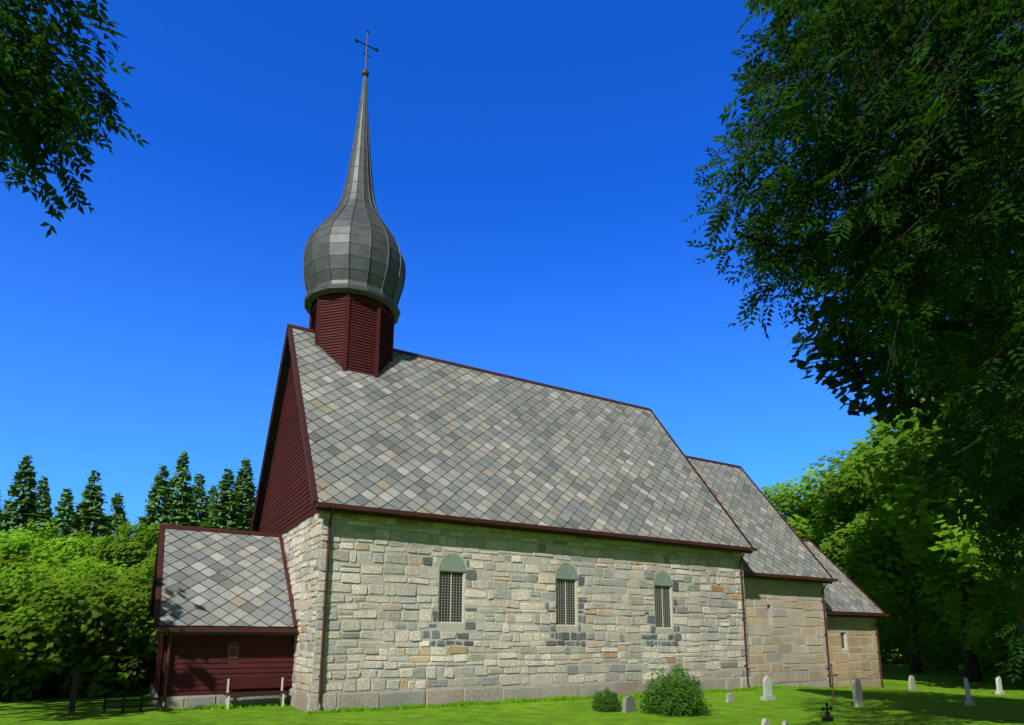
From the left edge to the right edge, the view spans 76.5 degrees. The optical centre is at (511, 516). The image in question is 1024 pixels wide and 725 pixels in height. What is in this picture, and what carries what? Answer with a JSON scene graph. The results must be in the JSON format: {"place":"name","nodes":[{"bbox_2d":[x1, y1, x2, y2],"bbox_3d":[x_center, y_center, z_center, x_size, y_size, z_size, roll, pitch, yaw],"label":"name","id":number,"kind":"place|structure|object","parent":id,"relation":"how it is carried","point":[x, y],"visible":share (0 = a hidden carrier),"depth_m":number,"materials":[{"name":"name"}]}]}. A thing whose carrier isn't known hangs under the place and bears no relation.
{"place":"outdoors","nodes":[
{"label":"outdoors","id":0,"kind":"place"},
{"bbox_2d":[0,0,1022,537],"label":"sky","id":1,"kind":"structure","parent":0,"point":[534,163],"materials":[{"name":"blue"}]},
{"bbox_2d":[0,647,1023,724],"bbox_3d":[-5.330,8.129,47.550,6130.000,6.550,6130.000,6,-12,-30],"label":"ground","id":2,"kind":"structure","parent":0,"point":[936,697],"depth_m":18.84,"materials":[{"name":"green plant"}]},
{"bbox_2d":[0,538,31,565],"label":"tree foliage","id":3,"kind":"object","parent":2,"relation":"on","point":[17,548],"visible":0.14,"depth_m":28.39,"materials":[{"name":"green plant"}]},
{"bbox_2d":[0,532,34,544],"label":"foliage","id":4,"kind":"object","parent":2,"relation":"on","point":[13,538],"visible":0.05,"depth_m":39.48,"materials":[{"name":"green plant"}]},
{"bbox_2d":[15,466,26,536],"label":"tree trunk","id":5,"kind":"object","parent":2,"relation":"on","point":[22,496],"visible":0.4,"depth_m":46.89,"materials":[{"name":"brown wood"}]},
{"bbox_2d":[0,455,41,542],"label":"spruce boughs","id":6,"kind":"object","parent":2,"relation":"on","point":[9,517],"visible":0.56,"depth_m":46.61,"materials":[{"name":"green plant"}]},
{"bbox_2d":[0,558,60,575],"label":"tree foliage","id":7,"kind":"object","parent":2,"relation":"on","point":[42,564],"visible":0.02,"depth_m":33.07,"materials":[{"name":"green plant"}]},
{"bbox_2d":[0,550,66,607],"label":"foliage","id":8,"kind":"object","parent":2,"relation":"on","point":[3,563],"visible":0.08,"depth_m":25.27,"materials":[{"name":"green plant"}]},
{"bbox_2d":[0,593,73,689],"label":"foliage","id":9,"kind":"object","parent":2,"relation":"on","point":[2,599],"visible":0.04,"depth_m":22.20,"materials":[{"name":"green plant"}]},
{"bbox_2d":[22,544,55,569],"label":"foliage","id":10,"kind":"object","parent":2,"relation":"on","point":[34,551],"visible":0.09,"depth_m":35.16,"materials":[{"name":"green plant"}]},
{"bbox_2d":[25,475,56,552],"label":"spruce boughs","id":11,"kind":"object","parent":2,"relation":"on","point":[46,513],"visible":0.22,"depth_m":54.07,"materials":[{"name":"green plant"}]},
{"bbox_2d":[22,564,64,575],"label":"tree foliage","id":12,"kind":"object","parent":2,"relation":"on","point":[52,569],"visible":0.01,"depth_m":30.95,"materials":[{"name":"green plant"}]},
{"bbox_2d":[9,548,90,586],"bbox_3d":[-19.387,4.342,27.900,7.822,6.238,7.094,6,-12,-30],"label":"foliage","id":13,"kind":"object","parent":2,"relation":"on","point":[55,559],"depth_m":28.27,"materials":[{"name":"green plant"}]},
{"bbox_2d":[0,562,102,684],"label":"tree foliage","id":14,"kind":"object","parent":2,"relation":"on","point":[18,579],"depth_m":23.00,"materials":[{"name":"green plant"}]},
{"bbox_2d":[21,519,93,559],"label":"foliage","id":15,"kind":"object","parent":2,"relation":"on","point":[57,534],"depth_m":41.98,"materials":[{"name":"green plant"}]},
{"bbox_2d":[0,528,114,572],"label":"tree foliage","id":16,"kind":"object","parent":2,"relation":"on","point":[51,546],"visible":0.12,"depth_m":38.87,"materials":[{"name":"green plant"}]},
{"bbox_2d":[49,488,75,558],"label":"spruce boughs","id":17,"kind":"object","parent":2,"relation":"on","point":[61,515],"visible":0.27,"depth_m":59.68,"materials":[{"name":"green plant"}]},
{"bbox_2d":[0,572,130,700],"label":"tree foliage","id":18,"kind":"object","parent":2,"relation":"on","point":[28,663],"depth_m":21.14,"materials":[{"name":"green plant"}]},
{"bbox_2d":[68,673,79,715],"bbox_3d":[-11.738,4.804,17.393,0.180,1.210,0.180,6,-12,-30],"label":"dark post","id":19,"kind":"object","parent":2,"relation":"on","point":[73,695],"visible":0.82,"depth_m":17.35,"materials":[{"name":"wood"}]},
{"bbox_2d":[0,581,154,697],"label":"tree foliage","id":20,"kind":"object","parent":2,"relation":"on","point":[87,646],"depth_m":22.59,"materials":[{"name":"green plant"}]},
{"bbox_2d":[30,558,129,683],"bbox_3d":[-19.368,4.649,28.767,5.770,5.915,5.852,6,-12,-30],"label":"tree foliage","id":21,"kind":"object","parent":2,"relation":"on","point":[116,575],"depth_m":28.93,"materials":[{"name":"green plant"}]},
{"bbox_2d":[60,469,115,572],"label":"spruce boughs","id":22,"kind":"object","parent":2,"relation":"on","point":[81,517],"visible":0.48,"depth_m":50.58,"materials":[{"name":"green plant"}]},
{"bbox_2d":[85,475,95,548],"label":"tree trunk","id":23,"kind":"object","parent":2,"relation":"on","point":[90,511],"visible":0.22,"depth_m":50.83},
{"bbox_2d":[50,555,146,665],"bbox_3d":[-16.380,4.417,26.151,4.979,5.509,4.880,6,-12,-30],"label":"tree foliage","id":24,"kind":"object","parent":2,"relation":"on","point":[75,569],"visible":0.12,"depth_m":25.21,"materials":[{"name":"green plant"}]},
{"bbox_2d":[66,535,132,567],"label":"foliage","id":25,"kind":"object","parent":2,"relation":"on","point":[89,545],"visible":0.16,"depth_m":40.17,"materials":[{"name":"green plant"}]},
{"bbox_2d":[50,574,158,693],"bbox_3d":[-14.938,4.499,24.584,5.982,4.794,6.682,6,-12,-30],"label":"foliage","id":26,"kind":"object","parent":2,"relation":"on","point":[135,655],"depth_m":22.94,"materials":[{"name":"green plant"}]},
{"bbox_2d":[65,542,153,581],"bbox_3d":[-18.537,4.599,30.866,3.942,6.724,5.765,-1,-11,7],"label":"tree foliage","id":27,"kind":"object","parent":2,"relation":"on","point":[124,553],"depth_m":30.18,"materials":[{"name":"green plant"}]},
{"bbox_2d":[103,493,128,564],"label":"spruce boughs","id":28,"kind":"object","parent":2,"relation":"on","point":[120,517],"visible":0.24,"depth_m":55.07,"materials":[{"name":"green plant"}]},
{"bbox_2d":[105,567,146,583],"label":"tree foliage","id":29,"kind":"object","parent":2,"relation":"on","point":[127,572],"depth_m":30.63,"materials":[{"name":"green plant"}]},
{"bbox_2d":[99,556,155,682],"bbox_3d":[-15.914,4.739,29.227,6.716,5.969,6.630,6,-12,-30],"label":"foliage","id":30,"kind":"object","parent":2,"relation":"on","point":[144,570],"depth_m":28.25,"materials":[{"name":"green plant"}]},
{"bbox_2d":[90,522,169,573],"bbox_3d":[-22.800,4.665,40.411,6.368,8.563,6.290,6,-12,-30],"label":"tree foliage","id":31,"kind":"object","parent":2,"relation":"on","point":[104,547],"depth_m":39.43,"materials":[{"name":"green plant"}]},
{"bbox_2d":[102,696,160,713],"bbox_3d":[-10.626,5.305,18.182,1.403,0.520,0.088,8,-13,-35],"label":"fence","id":32,"kind":"object","parent":2,"relation":"on","point":[141,699],"visible":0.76,"depth_m":18.16,"materials":[{"name":"metal"}]},
{"bbox_2d":[111,520,157,567],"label":"foliage","id":33,"kind":"object","parent":2,"relation":"on","point":[138,530],"depth_m":45.37,"materials":[{"name":"green plant"}]},
{"bbox_2d":[120,590,152,683],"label":"tree foliage","id":34,"kind":"object","parent":2,"relation":"on","point":[147,598],"depth_m":25.28,"materials":[{"name":"green plant"}]},
{"bbox_2d":[121,584,151,674],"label":"foliage","id":35,"kind":"object","parent":2,"relation":"on","point":[143,666],"visible":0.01,"depth_m":26.65,"materials":[{"name":"green plant"}]},
{"bbox_2d":[140,544,156,581],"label":"tree foliage","id":36,"kind":"object","parent":2,"relation":"on","point":[154,551],"visible":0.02,"depth_m":33.86,"materials":[{"name":"green plant"}]},
{"bbox_2d":[125,464,175,567],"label":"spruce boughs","id":37,"kind":"object","parent":2,"relation":"on","point":[163,493],"visible":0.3,"depth_m":50.59,"materials":[{"name":"green plant"}]},
{"bbox_2d":[155,468,162,529],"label":"tree trunk","id":38,"kind":"object","parent":2,"relation":"on","point":[158,505],"visible":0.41,"depth_m":50.71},
{"bbox_2d":[177,462,183,520],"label":"tree trunk","id":39,"kind":"object","parent":2,"relation":"on","point":[180,494],"visible":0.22,"depth_m":55.26,"materials":[{"name":"plant"}]},
{"bbox_2d":[167,450,196,525],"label":"spruce boughs","id":40,"kind":"object","parent":2,"relation":"on","point":[184,515],"visible":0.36,"depth_m":55.07,"materials":[{"name":"green plant"}]},
{"bbox_2d":[192,472,212,526],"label":"spruce boughs","id":41,"kind":"object","parent":2,"relation":"on","point":[203,515],"visible":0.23,"depth_m":60.21,"materials":[{"name":"green plant"}]},
{"bbox_2d":[203,485,217,518],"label":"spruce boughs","id":42,"kind":"object","parent":2,"relation":"on","point":[211,492],"visible":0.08,"depth_m":68.21,"materials":[{"name":"green plant"}]},
{"bbox_2d":[199,468,246,529],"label":"spruce boughs","id":43,"kind":"object","parent":2,"relation":"on","point":[217,511],"visible":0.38,"depth_m":53.72,"materials":[{"name":"green plant"}]},
{"bbox_2d":[223,473,228,528],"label":"tree trunk","id":44,"kind":"object","parent":2,"relation":"on","point":[225,504],"visible":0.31,"depth_m":53.94,"materials":[{"name":"brown wood"}]},
{"bbox_2d":[240,469,245,529],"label":"tree trunk","id":45,"kind":"object","parent":2,"relation":"on","point":[243,499],"visible":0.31,"depth_m":59.17,"materials":[{"name":"plant"}]},
{"bbox_2d":[233,457,256,530],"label":"spruce boughs","id":46,"kind":"object","parent":2,"relation":"on","point":[249,493],"visible":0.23,"depth_m":59.05,"materials":[{"name":"green plant"}]},
{"bbox_2d":[226,677,284,708],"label":"posts","id":47,"kind":"object","parent":2,"relation":"on","point":[281,698],"visible":0.86,"depth_m":19.84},
{"bbox_2d":[223,677,287,694],"bbox_3d":[-7.751,5.128,19.707,1.800,0.450,0.380,6,-12,-30],"label":"bench seat","id":48,"kind":"object","parent":47,"relation":"on","point":[241,683],"visible":1,"depth_m":19.78,"materials":[{"name":"brown wood"}]},
{"bbox_2d":[151,511,882,707],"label":"church wall","id":49,"kind":"structure","parent":2,"relation":"on","point":[457,628],"depth_m":22.48,"materials":[{"name":"grey stone"}]},
{"bbox_2d":[227,642,238,662],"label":"window","id":50,"kind":"structure","parent":49,"relation":"on","point":[232,651],"depth_m":19.90,"materials":[{"name":"wood"}]},
{"bbox_2d":[151,360,318,696],"bbox_3d":[-10.240,-0.847,23.750,3.740,13.680,11.820,6,-12,-30],"label":"wood siding","id":51,"kind":"object","parent":49,"relation":"on","point":[199,665],"visible":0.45,"depth_m":20.47,"materials":[{"name":"brown wood"}]},
{"bbox_2d":[149,511,881,711],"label":"church stones","id":52,"kind":"object","parent":49,"relation":"attached to","point":[303,701],"visible":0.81,"depth_m":22.39,"materials":[{"name":"grey stone"}]},
{"bbox_2d":[150,330,882,628],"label":"roof tiles","id":53,"kind":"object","parent":49,"relation":"on","point":[275,425],"depth_m":25.87,"materials":[{"name":"grey stone"}]},
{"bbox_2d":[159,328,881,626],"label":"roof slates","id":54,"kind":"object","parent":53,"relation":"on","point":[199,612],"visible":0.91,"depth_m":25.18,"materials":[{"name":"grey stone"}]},
{"bbox_2d":[309,292,394,377],"bbox_3d":[-6.695,-6.168,26.814,3.180,4.850,3.180,6,-12,-30],"label":"turret lantern","id":55,"kind":"object","parent":54,"relation":"on","point":[353,332],"visible":0.43,"depth_m":25.67,"materials":[{"name":"red wood"}]},
{"bbox_2d":[303,69,405,324],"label":"onion dome spire","id":56,"kind":"structure","parent":55,"relation":"on","point":[351,246],"depth_m":26.21,"materials":[{"name":"metal"}]},
{"bbox_2d":[355,29,377,68],"bbox_3d":[-6.620,-21.200,29.580,1.080,2.220,0.070,6,-12,-30],"label":"cross","id":57,"kind":"object","parent":56,"relation":"attached to","point":[366,44],"visible":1,"depth_m":29.58,"materials":[{"name":"metal"}]},
{"bbox_2d":[228,569,845,657],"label":"window frames","id":58,"kind":"structure","parent":49,"relation":"attached to","point":[560,594],"depth_m":23.32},
{"bbox_2d":[439,572,844,648],"bbox_3d":[4.943,4.179,26.499,30.130,2.800,2.435,6,-12,-30],"label":"window glass","id":59,"kind":"object","parent":58,"relation":"in","point":[458,610],"visible":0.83,"depth_m":23.36,"materials":[{"name":"grey glass"}]},
{"bbox_2d":[439,554,671,584],"bbox_3d":[2.035,1.957,23.596,10.170,0.630,0.001,6,-12,-30],"label":"window tympana","id":60,"kind":"object","parent":49,"relation":"attached to","point":[456,562],"depth_m":23.45,"materials":[{"name":"grey stone"}]},
{"bbox_2d":[147,324,889,708],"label":"roof trim gutters","id":61,"kind":"object","parent":2,"relation":"on","point":[331,508],"visible":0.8,"depth_m":23.09,"materials":[{"name":"red wood"}]},
{"bbox_2d":[157,685,888,713],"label":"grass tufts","id":62,"kind":"object","parent":2,"relation":"on","point":[414,705],"visible":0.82,"depth_m":20.36,"materials":[{"name":"green plant"}]},
{"bbox_2d":[591,686,621,710],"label":"small shrub","id":63,"kind":"object","parent":2,"relation":"on","point":[600,702],"depth_m":18.97,"materials":[{"name":"green plant"}]},
{"bbox_2d":[622,696,635,712],"bbox_3d":[3.406,5.488,18.901,0.143,0.560,0.562,-8,-13,39],"label":"gravestone","id":64,"kind":"object","parent":2,"relation":"on","point":[629,705],"visible":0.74,"depth_m":18.79,"materials":[{"name":"stone"}]},
{"bbox_2d":[639,663,711,715],"bbox_3d":[4.652,4.895,18.570,1.982,1.438,1.922,6,-12,-30],"label":"bush","id":65,"kind":"object","parent":2,"relation":"on","point":[683,700],"depth_m":18.18,"materials":[{"name":"green plant"}]},
{"bbox_2d":[726,693,733,701],"bbox_3d":[7.364,6.152,21.962,0.362,0.400,0.118,9,-14,-39],"label":"grave","id":66,"kind":"object","parent":2,"relation":"on","point":[729,697],"visible":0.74,"depth_m":21.90,"materials":[{"name":"stone"}]},
{"bbox_2d":[761,718,769,724],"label":"grave","id":67,"kind":"object","parent":2,"relation":"on","point":[765,721],"visible":1,"depth_m":15.47,"materials":[{"name":"stone"}]},
{"bbox_2d":[760,675,774,700],"bbox_3d":[8.951,6.057,22.784,0.530,0.980,0.230,8,-13,-35],"label":"gravestone","id":68,"kind":"object","parent":2,"relation":"on","point":[767,688],"visible":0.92,"depth_m":22.70,"materials":[{"name":"stone"}]},
{"bbox_2d":[760,482,855,566],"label":"tree","id":69,"kind":"object","parent":2,"relation":"on","point":[768,494],"depth_m":74.12,"materials":[{"name":"green plant"}]},
{"bbox_2d":[821,703,833,721],"bbox_3d":[8.290,5.150,17.085,0.430,0.515,0.160,6,-12,-30],"label":"iron cross","id":70,"kind":"object","parent":2,"relation":"on","point":[827,718],"visible":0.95,"depth_m":17.04,"materials":[{"name":"black metal"}]},
{"bbox_2d":[770,462,890,604],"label":"tree","id":71,"kind":"object","parent":2,"relation":"on","point":[801,518],"depth_m":62.06,"materials":[{"name":"green plant"}]},
{"bbox_2d":[827,664,836,702],"bbox_3d":[10.805,5.654,21.898,0.500,1.390,0.044,6,-12,-30],"label":"grave cross","id":72,"kind":"object","parent":2,"relation":"on","point":[832,675],"visible":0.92,"depth_m":21.89,"materials":[{"name":"brown metal"}]},
{"bbox_2d":[852,678,863,706],"bbox_3d":[11.129,5.687,20.932,0.141,0.979,0.571,-10,-15,44],"label":"gravestone","id":73,"kind":"object","parent":2,"relation":"on","point":[857,692],"visible":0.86,"depth_m":20.81,"materials":[{"name":"stone"}]},
{"bbox_2d":[801,430,941,672],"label":"tree","id":74,"kind":"object","parent":2,"relation":"on","point":[873,546],"depth_m":51.93,"materials":[{"name":"green plant"}]},
{"bbox_2d":[786,189,1023,529],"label":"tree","id":75,"kind":"object","parent":2,"relation":"on","point":[847,366],"visible":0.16,"depth_m":17.29,"materials":[{"name":"green plant"}]},
{"bbox_2d":[0,0,1023,683],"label":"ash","id":76,"kind":"object","parent":75,"relation":"attached to","point":[34,128],"depth_m":4.45},
{"bbox_2d":[866,583,948,663],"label":"tree","id":77,"kind":"object","parent":2,"relation":"on","point":[895,659],"depth_m":69.03,"materials":[{"name":"green plant"}]},
{"bbox_2d":[908,675,914,689],"bbox_3d":[21.124,8.814,34.346,0.618,0.849,0.161,9,-14,-39],"label":"grave","id":78,"kind":"object","parent":2,"relation":"on","point":[911,682],"visible":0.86,"depth_m":34.24,"materials":[{"name":"stone"}]},
{"bbox_2d":[823,388,1020,681],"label":"tree","id":79,"kind":"object","parent":2,"relation":"on","point":[944,574],"depth_m":42.39,"materials":[{"name":"green plant"}]},
{"bbox_2d":[863,554,984,601],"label":"tree","id":80,"kind":"object","parent":2,"relation":"on","point":[922,582],"depth_m":73.50,"materials":[{"name":"green plant"}]},
{"bbox_2d":[860,295,993,417],"bbox_3d":[12.774,-1.546,14.232,6.924,13.246,7.887,0,-10,4],"label":"tree","id":81,"kind":"object","parent":2,"relation":"on","point":[940,377],"visible":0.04,"depth_m":16.85,"materials":[{"name":"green plant"}]},
{"bbox_2d":[876,588,985,669],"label":"tree","id":82,"kind":"object","parent":2,"relation":"on","point":[900,630],"depth_m":57.66,"materials":[{"name":"green plant"}]},
{"bbox_2d":[860,381,1023,651],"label":"tree","id":83,"kind":"object","parent":2,"relation":"on","point":[913,525],"depth_m":36.18,"materials":[{"name":"green plant"}]},
{"bbox_2d":[890,359,1023,580],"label":"tree","id":84,"kind":"object","parent":2,"relation":"on","point":[946,532],"depth_m":32.34,"materials":[{"name":"green plant"}]},
{"bbox_2d":[906,583,1023,677],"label":"tree","id":85,"kind":"object","parent":2,"relation":"on","point":[948,649],"depth_m":48.67,"materials":[{"name":"green plant"}]},
{"bbox_2d":[963,678,974,705],"bbox_3d":[15.415,5.964,21.939,0.240,1.026,0.610,-8,-13,39],"label":"gravestone","id":86,"kind":"object","parent":2,"relation":"on","point":[969,701],"visible":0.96,"depth_m":21.79,"materials":[{"name":"stone"}]},
{"bbox_2d":[995,676,1004,693],"bbox_3d":[24.238,8.437,32.343,0.730,1.010,0.240,9,-14,-39],"label":"grave","id":87,"kind":"object","parent":2,"relation":"on","point":[999,685],"visible":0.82,"depth_m":32.20,"materials":[{"name":"stone"}]},
{"bbox_2d":[978,594,1023,666],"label":"tree","id":88,"kind":"object","parent":2,"relation":"on","point":[996,645],"visible":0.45,"depth_m":37.28,"materials":[{"name":"green plant"}]}
]}

